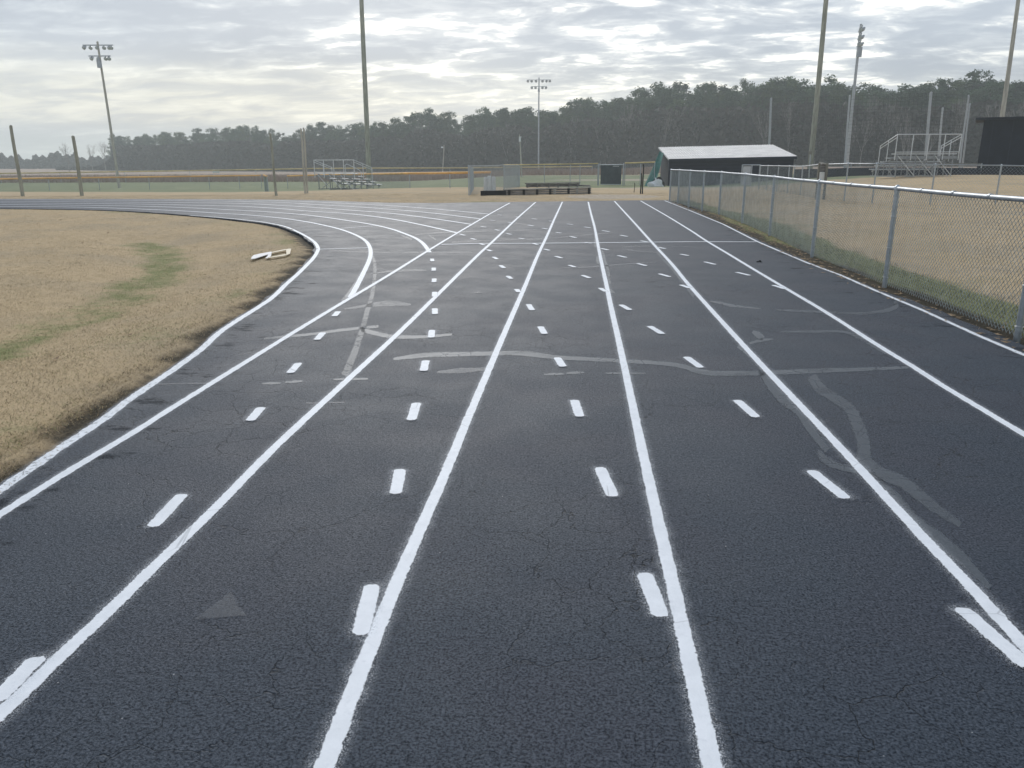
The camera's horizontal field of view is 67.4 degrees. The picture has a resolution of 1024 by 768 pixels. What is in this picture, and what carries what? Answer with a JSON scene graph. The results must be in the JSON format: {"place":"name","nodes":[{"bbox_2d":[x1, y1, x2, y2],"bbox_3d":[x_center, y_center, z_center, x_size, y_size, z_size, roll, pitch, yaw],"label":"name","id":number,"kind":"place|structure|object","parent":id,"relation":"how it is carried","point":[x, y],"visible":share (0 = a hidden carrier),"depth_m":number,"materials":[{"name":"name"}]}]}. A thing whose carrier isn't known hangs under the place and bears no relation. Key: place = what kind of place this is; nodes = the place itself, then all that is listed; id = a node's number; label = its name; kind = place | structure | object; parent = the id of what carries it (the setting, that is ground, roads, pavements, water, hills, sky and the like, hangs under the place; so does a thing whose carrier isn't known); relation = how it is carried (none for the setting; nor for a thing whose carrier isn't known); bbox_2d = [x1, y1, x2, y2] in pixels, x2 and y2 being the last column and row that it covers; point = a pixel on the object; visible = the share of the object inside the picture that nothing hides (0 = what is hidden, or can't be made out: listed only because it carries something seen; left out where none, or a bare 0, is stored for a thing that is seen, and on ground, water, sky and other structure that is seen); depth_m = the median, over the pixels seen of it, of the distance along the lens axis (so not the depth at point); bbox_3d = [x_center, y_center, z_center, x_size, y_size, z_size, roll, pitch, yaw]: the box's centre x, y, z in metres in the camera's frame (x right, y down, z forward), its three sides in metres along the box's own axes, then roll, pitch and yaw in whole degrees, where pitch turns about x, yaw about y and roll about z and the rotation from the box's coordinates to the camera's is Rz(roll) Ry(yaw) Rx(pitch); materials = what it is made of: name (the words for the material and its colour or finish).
{"place":"outdoors","nodes":[
{"label":"outdoors","id":0,"kind":"place"},
{"bbox_2d":[0,199,1023,767],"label":"running track","id":1,"kind":"structure","parent":0,"point":[546,485],"depth_m":3.55,"materials":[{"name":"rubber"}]},
{"bbox_2d":[0,166,1023,491],"bbox_3d":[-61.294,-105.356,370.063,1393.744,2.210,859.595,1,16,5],"label":"ground","id":2,"kind":"structure","parent":0,"point":[114,238],"depth_m":13.26,"materials":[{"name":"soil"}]},
{"bbox_2d":[9,125,24,195],"bbox_3d":[-27.247,-12.125,42.256,0.207,4.054,0.195,1,16,5],"label":"wooden pole","id":3,"kind":"object","parent":2,"relation":"on","point":[16,162],"visible":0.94,"depth_m":42.17,"materials":[{"name":"brown wood"}]},
{"bbox_2d":[0,151,110,168],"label":"woods","id":4,"kind":"object","parent":2,"relation":"on","point":[56,159],"visible":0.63,"depth_m":388.17,"materials":[{"name":"green plant"}]},
{"bbox_2d":[71,135,83,195],"bbox_3d":[-23.683,-11.740,41.890,0.210,3.477,0.193,1,16,5],"label":"wooden pole","id":5,"kind":"object","parent":2,"relation":"on","point":[77,167],"visible":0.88,"depth_m":41.80,"materials":[{"name":"brown wood"}]},
{"bbox_2d":[82,41,120,187],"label":"light tower","id":6,"kind":"structure","parent":2,"relation":"on","point":[99,56],"depth_m":92.56,"materials":[{"name":"grey metal"}]},
{"bbox_2d":[0,175,261,190],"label":"capped fence","id":7,"kind":"object","parent":2,"relation":"on","point":[76,178],"visible":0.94,"depth_m":84.87,"materials":[{"name":"metal"}]},
{"bbox_2d":[228,128,247,140],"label":"pine tree","id":8,"kind":"object","parent":2,"relation":"on","point":[235,135],"visible":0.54,"depth_m":272.68,"materials":[{"name":"green plant"}]},
{"bbox_2d":[236,128,252,153],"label":"pine tree","id":9,"kind":"object","parent":2,"relation":"on","point":[244,139],"visible":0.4,"depth_m":269.99,"materials":[{"name":"green plant"}]},
{"bbox_2d":[251,249,290,258],"bbox_3d":[-4.190,-2.305,13.576,0.568,0.010,1.583,1,16,5],"label":"stencil board","id":10,"kind":"object","parent":2,"relation":"on","point":[288,251],"visible":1,"depth_m":13.42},
{"bbox_2d":[269,132,277,195],"bbox_3d":[-12.174,-11.065,39.224,0.192,3.415,0.144,1,16,5],"label":"wooden pole","id":11,"kind":"object","parent":2,"relation":"on","point":[273,170],"visible":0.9,"depth_m":39.17,"materials":[{"name":"brown wood"}]},
{"bbox_2d":[0,166,591,182],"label":"capped fence","id":12,"kind":"object","parent":2,"relation":"on","point":[403,168],"visible":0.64,"depth_m":122.30,"materials":[{"name":"metal"}]},
{"bbox_2d":[300,128,305,192],"bbox_3d":[-11.632,-12.256,42.767,0.145,3.817,0.113,1,16,5],"label":"wooden pole","id":13,"kind":"object","parent":2,"relation":"on","point":[303,161],"visible":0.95,"depth_m":42.70,"materials":[{"name":"brown wood"}]},
{"bbox_2d":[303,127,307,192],"bbox_3d":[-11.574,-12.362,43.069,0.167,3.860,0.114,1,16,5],"label":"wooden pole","id":14,"kind":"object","parent":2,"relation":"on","point":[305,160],"visible":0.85,"depth_m":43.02,"materials":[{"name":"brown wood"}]},
{"bbox_2d":[0,166,660,182],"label":"dry brush","id":15,"kind":"object","parent":2,"relation":"on","point":[282,178],"visible":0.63,"depth_m":124.31,"materials":[{"name":"brown plant"}]},
{"bbox_2d":[337,128,353,147],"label":"pine tree","id":16,"kind":"object","parent":2,"relation":"on","point":[344,131],"visible":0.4,"depth_m":246.81,"materials":[{"name":"green plant"}]},
{"bbox_2d":[313,160,381,189],"bbox_3d":[-13.857,-17.767,65.138,5.566,2.444,3.050,14,21,40],"label":"bleacher","id":17,"kind":"object","parent":2,"relation":"on","point":[344,179],"visible":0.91,"depth_m":64.58,"materials":[{"name":"metal"}]},
{"bbox_2d":[339,126,359,155],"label":"pine tree","id":18,"kind":"object","parent":2,"relation":"on","point":[352,134],"visible":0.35,"depth_m":243.28,"materials":[{"name":"green plant"}]},
{"bbox_2d":[359,0,371,186],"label":"wooden pole","id":19,"kind":"object","parent":2,"relation":"on","point":[365,97],"visible":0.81,"depth_m":87.62,"materials":[{"name":"brown wood"}]},
{"bbox_2d":[374,121,392,142],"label":"pine tree","id":20,"kind":"object","parent":2,"relation":"on","point":[384,133],"visible":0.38,"depth_m":236.06,"materials":[{"name":"green plant"}]},
{"bbox_2d":[287,171,490,188],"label":"capped fence","id":21,"kind":"object","parent":2,"relation":"on","point":[406,173],"visible":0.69,"depth_m":65.11,"materials":[{"name":"metal"}]},
{"bbox_2d":[386,117,403,137],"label":"pine tree","id":22,"kind":"object","parent":2,"relation":"on","point":[392,120],"visible":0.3,"depth_m":239.50,"materials":[{"name":"green plant"}]},
{"bbox_2d":[388,124,403,148],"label":"pine tree","id":23,"kind":"object","parent":2,"relation":"on","point":[395,132],"visible":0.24,"depth_m":234.25,"materials":[{"name":"green plant"}]},
{"bbox_2d":[396,114,427,146],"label":"pine tree","id":24,"kind":"object","parent":2,"relation":"on","point":[404,127],"visible":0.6,"depth_m":229.18,"materials":[{"name":"green plant"}]},
{"bbox_2d":[426,117,448,139],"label":"pine tree","id":25,"kind":"object","parent":2,"relation":"on","point":[440,125],"visible":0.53,"depth_m":226.74,"materials":[{"name":"green plant"}]},
{"bbox_2d":[464,115,491,135],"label":"pine tree","id":26,"kind":"object","parent":2,"relation":"on","point":[475,122],"visible":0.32,"depth_m":218.81,"materials":[{"name":"green plant"}]},
{"bbox_2d":[476,112,499,145],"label":"pine tree","id":27,"kind":"object","parent":2,"relation":"on","point":[484,116],"visible":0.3,"depth_m":216.42,"materials":[{"name":"green plant"}]},
{"bbox_2d":[484,176,495,190],"bbox_3d":[-1.322,-11.860,45.409,0.739,0.890,0.310,1,16,5],"label":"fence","id":28,"kind":"object","parent":2,"relation":"on","point":[487,180],"visible":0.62,"depth_m":45.33,"materials":[{"name":"grey metal"}]},
{"bbox_2d":[468,165,518,194],"bbox_3d":[-0.712,-12.487,47.005,0.295,1.879,18.668,2,16,8],"label":"chain link fence","id":29,"kind":"object","parent":2,"relation":"on","point":[516,170],"visible":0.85,"depth_m":44.96,"materials":[{"name":"metal"}]},
{"bbox_2d":[497,108,513,129],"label":"pine tree","id":30,"kind":"object","parent":2,"relation":"on","point":[503,115],"visible":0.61,"depth_m":214.35,"materials":[{"name":"green plant"}]},
{"bbox_2d":[1,203,1023,358],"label":"leaf litter","id":31,"kind":"object","parent":2,"relation":"on","point":[991,328],"visible":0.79,"depth_m":12.11,"materials":[{"name":"brown plant"}]},
{"bbox_2d":[511,108,535,152],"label":"pine tree","id":32,"kind":"object","parent":2,"relation":"on","point":[524,119],"visible":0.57,"depth_m":211.14,"materials":[{"name":"green plant"}]},
{"bbox_2d":[480,187,591,195],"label":"timber wall","id":33,"kind":"structure","parent":2,"relation":"on","point":[574,190],"depth_m":39.24,"materials":[{"name":"brown wood"}]},
{"bbox_2d":[527,78,550,165],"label":"light tower","id":34,"kind":"structure","parent":2,"relation":"on","point":[539,86],"depth_m":194.48,"materials":[{"name":"grey metal"}]},
{"bbox_2d":[56,99,1023,171],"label":"trees","id":35,"kind":"object","parent":2,"relation":"on","point":[190,156],"visible":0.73,"depth_m":195.64,"materials":[{"name":"green plant"}]},
{"bbox_2d":[529,113,552,142],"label":"pine tree","id":36,"kind":"object","parent":2,"relation":"on","point":[543,121],"visible":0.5,"depth_m":208.86,"materials":[{"name":"green plant"}]},
{"bbox_2d":[503,163,597,187],"bbox_3d":[1.597,-15.551,57.735,3.942,1.993,16.436,8,18,27],"label":"capped fence","id":37,"kind":"object","parent":2,"relation":"on","point":[568,164],"visible":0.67,"depth_m":61.81,"materials":[{"name":"metal"}]},
{"bbox_2d":[525,182,579,187],"bbox_3d":[2.949,-14.244,54.991,4.453,0.376,0.350,-9,18,-27],"label":"plank bench","id":38,"kind":"object","parent":2,"relation":"on","point":[556,184],"visible":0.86,"depth_m":54.96,"materials":[{"name":"grey wood"}]},
{"bbox_2d":[555,105,579,159],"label":"pine tree","id":39,"kind":"object","parent":2,"relation":"on","point":[563,118],"visible":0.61,"depth_m":203.23,"materials":[{"name":"green plant"}]},
{"bbox_2d":[574,100,600,129],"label":"pine tree","id":40,"kind":"object","parent":2,"relation":"on","point":[589,107],"visible":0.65,"depth_m":203.17,"materials":[{"name":"green plant"}]},
{"bbox_2d":[598,163,623,185],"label":"gate panel","id":41,"kind":"structure","parent":2,"relation":"on","point":[610,174],"depth_m":62.79,"materials":[{"name":"metal"}]},
{"bbox_2d":[611,97,638,150],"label":"pine tree","id":42,"kind":"object","parent":2,"relation":"on","point":[624,109],"visible":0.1,"depth_m":195.35,"materials":[{"name":"green plant"}]},
{"bbox_2d":[624,161,654,185],"bbox_3d":[10.278,-16.840,61.822,0.177,2.104,2.987,-16,22,-43],"label":"capped fence","id":43,"kind":"object","parent":2,"relation":"on","point":[640,170],"visible":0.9,"depth_m":61.79,"materials":[{"name":"metal"}]},
{"bbox_2d":[647,177,663,186],"bbox_3d":[10.934,-15.353,58.374,1.292,0.707,0.973,1,16,5],"label":"white tarp","id":44,"kind":"object","parent":2,"relation":"on","point":[656,183],"visible":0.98,"depth_m":58.19,"materials":[{"name":"white plastic"}]},
{"bbox_2d":[635,81,681,101],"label":"pine tree","id":45,"kind":"object","parent":2,"relation":"on","point":[654,87],"visible":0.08,"depth_m":198.67,"materials":[{"name":"green plant"}]},
{"bbox_2d":[652,86,669,130],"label":"pine tree","id":46,"kind":"object","parent":2,"relation":"on","point":[659,98],"visible":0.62,"depth_m":190.01,"materials":[{"name":"green plant"}]},
{"bbox_2d":[651,86,682,136],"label":"pine tree","id":47,"kind":"object","parent":2,"relation":"on","point":[668,89],"visible":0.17,"depth_m":191.84,"materials":[{"name":"green plant"}]},
{"bbox_2d":[671,80,691,99],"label":"pine tree","id":48,"kind":"object","parent":2,"relation":"on","point":[679,86],"visible":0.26,"depth_m":202.64,"materials":[{"name":"green plant"}]},
{"bbox_2d":[683,90,710,139],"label":"pine tree","id":49,"kind":"object","parent":2,"relation":"on","point":[700,95],"visible":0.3,"depth_m":184.03,"materials":[{"name":"green plant"}]},
{"bbox_2d":[693,83,715,106],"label":"pine tree","id":50,"kind":"object","parent":2,"relation":"on","point":[708,89],"visible":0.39,"depth_m":189.71,"materials":[{"name":"green plant"}]},
{"bbox_2d":[658,144,796,185],"bbox_3d":[17.306,-17.944,63.143,9.949,3.478,6.609,0,16,1],"label":"dugout","id":51,"kind":"object","parent":2,"relation":"on","point":[732,158],"visible":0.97,"depth_m":60.41,"materials":[{"name":"white metal"}]},
{"bbox_2d":[645,152,663,185],"bbox_3d":[11.537,-17.364,61.842,0.874,2.679,4.716,6,17,19],"label":"green net","id":52,"kind":"object","parent":51,"relation":"attached to","point":[658,161],"visible":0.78,"depth_m":61.77,"materials":[{"name":"teal fabric"}]},
{"bbox_2d":[718,89,737,128],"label":"pine tree","id":53,"kind":"object","parent":2,"relation":"on","point":[728,94],"visible":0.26,"depth_m":183.95,"materials":[{"name":"green plant"}]},
{"bbox_2d":[732,78,754,95],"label":"pine tree","id":54,"kind":"object","parent":2,"relation":"on","point":[744,83],"visible":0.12,"depth_m":195.65,"materials":[{"name":"green plant"}]},
{"bbox_2d":[740,165,759,186],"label":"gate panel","id":55,"kind":"structure","parent":2,"relation":"on","point":[747,169],"depth_m":51.50,"materials":[{"name":"metal"}]},
{"bbox_2d":[751,110,768,144],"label":"bare tree","id":56,"kind":"object","parent":2,"relation":"on","point":[760,128],"visible":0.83,"depth_m":172.47,"materials":[{"name":"grey plant"}]},
{"bbox_2d":[741,84,782,137],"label":"pine tree","id":57,"kind":"object","parent":2,"relation":"on","point":[751,98],"visible":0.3,"depth_m":176.79,"materials":[{"name":"green plant"}]},
{"bbox_2d":[756,84,782,116],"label":"pine tree","id":58,"kind":"object","parent":2,"relation":"on","point":[768,96],"visible":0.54,"depth_m":175.90,"materials":[{"name":"green plant"}]},
{"bbox_2d":[768,98,771,144],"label":"net pole","id":59,"kind":"object","parent":2,"relation":"on","point":[769,136],"visible":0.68,"depth_m":70.69,"materials":[{"name":"grey metal"}]},
{"bbox_2d":[762,84,798,131],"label":"pine tree","id":60,"kind":"object","parent":2,"relation":"on","point":[786,90],"visible":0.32,"depth_m":175.09,"materials":[{"name":"green plant"}]},
{"bbox_2d":[781,97,797,148],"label":"bare tree","id":61,"kind":"object","parent":2,"relation":"on","point":[790,118],"visible":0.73,"depth_m":169.21,"materials":[{"name":"grey plant"}]},
{"bbox_2d":[786,86,826,155],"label":"pine tree","id":62,"kind":"object","parent":2,"relation":"on","point":[808,90],"visible":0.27,"depth_m":172.88,"materials":[{"name":"green plant"}]},
{"bbox_2d":[807,0,827,168],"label":"wooden pole","id":63,"kind":"object","parent":2,"relation":"on","point":[818,82],"visible":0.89,"depth_m":59.94,"materials":[{"name":"brown wood"}]},
{"bbox_2d":[815,162,828,199],"bbox_3d":[12.791,-8.337,31.724,0.436,1.622,0.164,12,20,35],"label":"sign frame","id":64,"kind":"object","parent":2,"relation":"on","point":[822,166],"visible":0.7,"depth_m":31.60,"materials":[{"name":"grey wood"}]},
{"bbox_2d":[823,82,842,136],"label":"pine tree","id":65,"kind":"object","parent":2,"relation":"on","point":[832,87],"visible":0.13,"depth_m":171.20,"materials":[{"name":"green plant"}]},
{"bbox_2d":[828,82,849,118],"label":"pine tree","id":66,"kind":"object","parent":2,"relation":"on","point":[844,92],"visible":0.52,"depth_m":169.98,"materials":[{"name":"green plant"}]},
{"bbox_2d":[669,169,1023,343],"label":"chain link fence","id":67,"kind":"object","parent":2,"relation":"on","point":[1019,322],"visible":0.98,"depth_m":10.66,"materials":[{"name":"metal"}]},
{"bbox_2d":[844,95,850,167],"bbox_3d":[24.515,-17.995,56.201,0.374,5.968,0.161,1,16,5],"label":"net pole","id":68,"kind":"object","parent":2,"relation":"on","point":[846,140],"visible":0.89,"depth_m":56.02,"materials":[{"name":"grey metal"}]},
{"bbox_2d":[834,90,871,160],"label":"pine tree","id":69,"kind":"object","parent":2,"relation":"on","point":[857,94],"visible":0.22,"depth_m":166.54,"materials":[{"name":"green plant"}]},
{"bbox_2d":[846,24,865,167],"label":"light tower","id":70,"kind":"structure","parent":2,"relation":"on","point":[859,43],"depth_m":75.40,"materials":[{"name":"grey metal"}]},
{"bbox_2d":[852,117,875,166],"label":"bare tree","id":71,"kind":"object","parent":2,"relation":"on","point":[853,135],"visible":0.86,"depth_m":161.27,"materials":[{"name":"grey plant"}]},
{"bbox_2d":[847,82,887,93],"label":"pine tree","id":72,"kind":"object","parent":2,"relation":"on","point":[864,85],"visible":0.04,"depth_m":182.10,"materials":[{"name":"green plant"}]},
{"bbox_2d":[858,96,882,158],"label":"bare tree","id":73,"kind":"object","parent":2,"relation":"on","point":[869,114],"visible":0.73,"depth_m":162.35,"materials":[{"name":"grey plant"}]},
{"bbox_2d":[859,90,888,145],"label":"pine tree","id":74,"kind":"object","parent":2,"relation":"on","point":[874,98],"visible":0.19,"depth_m":166.87,"materials":[{"name":"green plant"}]},
{"bbox_2d":[855,85,896,103],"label":"pine tree","id":75,"kind":"object","parent":2,"relation":"on","point":[880,90],"visible":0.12,"depth_m":169.82,"materials":[{"name":"green plant"}]},
{"bbox_2d":[793,163,981,178],"bbox_3d":[27.287,-15.450,56.062,12.639,1.406,2.046,5,17,19],"label":"screened fence","id":76,"kind":"object","parent":2,"relation":"on","point":[966,171],"visible":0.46,"depth_m":55.33,"materials":[{"name":"black fabric"}]},
{"bbox_2d":[875,102,901,159],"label":"bare tree","id":77,"kind":"object","parent":2,"relation":"on","point":[889,120],"visible":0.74,"depth_m":159.69,"materials":[{"name":"grey plant"}]},
{"bbox_2d":[758,162,1023,204],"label":"chain link fence","id":78,"kind":"object","parent":2,"relation":"on","point":[848,165],"visible":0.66,"depth_m":28.86,"materials":[{"name":"metal"}]},
{"bbox_2d":[878,89,911,157],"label":"pine tree","id":79,"kind":"object","parent":2,"relation":"on","point":[899,95],"visible":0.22,"depth_m":163.14,"materials":[{"name":"green plant"}]},
{"bbox_2d":[890,115,914,159],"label":"bare tree","id":80,"kind":"object","parent":2,"relation":"on","point":[905,136],"visible":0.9,"depth_m":156.99,"materials":[{"name":"grey plant"}]},
{"bbox_2d":[869,134,961,176],"bbox_3d":[23.965,-13.657,45.945,3.716,2.403,3.416,0,16,0],"label":"bleacher","id":81,"kind":"object","parent":2,"relation":"on","point":[926,157],"visible":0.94,"depth_m":44.91,"materials":[{"name":"metal"}]},
{"bbox_2d":[902,87,934,131],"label":"pine tree","id":82,"kind":"object","parent":2,"relation":"on","point":[916,95],"visible":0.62,"depth_m":159.83,"materials":[{"name":"green plant"}]},
{"bbox_2d":[903,85,940,105],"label":"pine tree","id":83,"kind":"object","parent":2,"relation":"on","point":[918,88],"visible":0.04,"depth_m":166.57,"materials":[{"name":"green plant"}]},
{"bbox_2d":[923,92,932,167],"bbox_3d":[30.422,-18.156,56.221,0.534,6.120,0.233,1,16,5],"label":"net pole","id":84,"kind":"object","parent":2,"relation":"on","point":[928,121],"visible":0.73,"depth_m":55.89,"materials":[{"name":"grey metal"}]},
{"bbox_2d":[771,93,966,161],"bbox_3d":[25.222,-20.637,61.538,6.877,5.693,18.843,-8,18,-26],"label":"backstop net","id":85,"kind":"object","parent":84,"relation":"attached to","point":[829,105],"visible":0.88,"depth_m":56.59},
{"bbox_2d":[921,91,942,129],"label":"pine tree","id":86,"kind":"object","parent":2,"relation":"on","point":[937,101],"visible":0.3,"depth_m":159.52,"materials":[{"name":"green plant"}]},
{"bbox_2d":[937,107,943,167],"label":"net pole","id":87,"kind":"object","parent":2,"relation":"on","point":[939,143],"visible":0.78,"depth_m":68.88,"materials":[{"name":"grey metal"}]},
{"bbox_2d":[931,77,951,104],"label":"pine tree","id":88,"kind":"object","parent":2,"relation":"on","point":[942,84],"visible":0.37,"depth_m":167.19,"materials":[{"name":"green plant"}]},
{"bbox_2d":[946,78,971,104],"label":"pine tree","id":89,"kind":"object","parent":2,"relation":"on","point":[952,91],"visible":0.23,"depth_m":166.28,"materials":[{"name":"green plant"}]},
{"bbox_2d":[958,95,969,167],"bbox_3d":[32.537,-17.751,55.321,0.309,5.807,0.148,1,16,5],"label":"net pole","id":90,"kind":"object","parent":2,"relation":"on","point":[961,149],"visible":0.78,"depth_m":55.16,"materials":[{"name":"grey metal"}]},
{"bbox_2d":[951,89,976,111],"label":"pine tree","id":91,"kind":"object","parent":2,"relation":"on","point":[965,93],"visible":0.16,"depth_m":159.69,"materials":[{"name":"green plant"}]},
{"bbox_2d":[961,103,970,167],"bbox_3d":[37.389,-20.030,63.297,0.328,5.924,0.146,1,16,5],"label":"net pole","id":92,"kind":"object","parent":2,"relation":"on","point":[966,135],"visible":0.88,"depth_m":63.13,"materials":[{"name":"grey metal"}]},
{"bbox_2d":[955,78,996,99],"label":"pine tree","id":93,"kind":"object","parent":2,"relation":"on","point":[976,84],"visible":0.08,"depth_m":165.84,"materials":[{"name":"green plant"}]},
{"bbox_2d":[961,69,994,89],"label":"pine tree","id":94,"kind":"object","parent":2,"relation":"on","point":[976,75],"visible":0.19,"depth_m":168.89,"materials":[{"name":"green plant"}]},
{"bbox_2d":[965,81,1009,148],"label":"pine tree","id":95,"kind":"object","parent":2,"relation":"on","point":[990,88],"visible":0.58,"depth_m":153.95,"materials":[{"name":"green plant"}]},
{"bbox_2d":[976,116,1023,174],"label":"press box","id":96,"kind":"object","parent":2,"relation":"on","point":[1002,140],"visible":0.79,"depth_m":54.80,"materials":[{"name":"black plastic"}]},
{"bbox_2d":[992,82,1014,103],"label":"pine tree","id":97,"kind":"object","parent":2,"relation":"on","point":[1010,94],"visible":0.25,"depth_m":153.37,"materials":[{"name":"green plant"}]},
{"bbox_2d":[1000,0,1019,116],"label":"wooden pole","id":98,"kind":"object","parent":2,"relation":"on","point":[1008,70],"visible":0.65,"depth_m":63.41,"materials":[{"name":"brown wood"}]},
{"bbox_2d":[1008,80,1023,99],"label":"pine tree","id":99,"kind":"object","parent":2,"relation":"on","point":[1017,87],"visible":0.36,"depth_m":159.60,"materials":[{"name":"green plant"}]},
{"bbox_2d":[0,0,1023,159],"label":"sky","id":100,"kind":"structure","parent":0,"point":[282,66],"materials":[{"name":"grey"}]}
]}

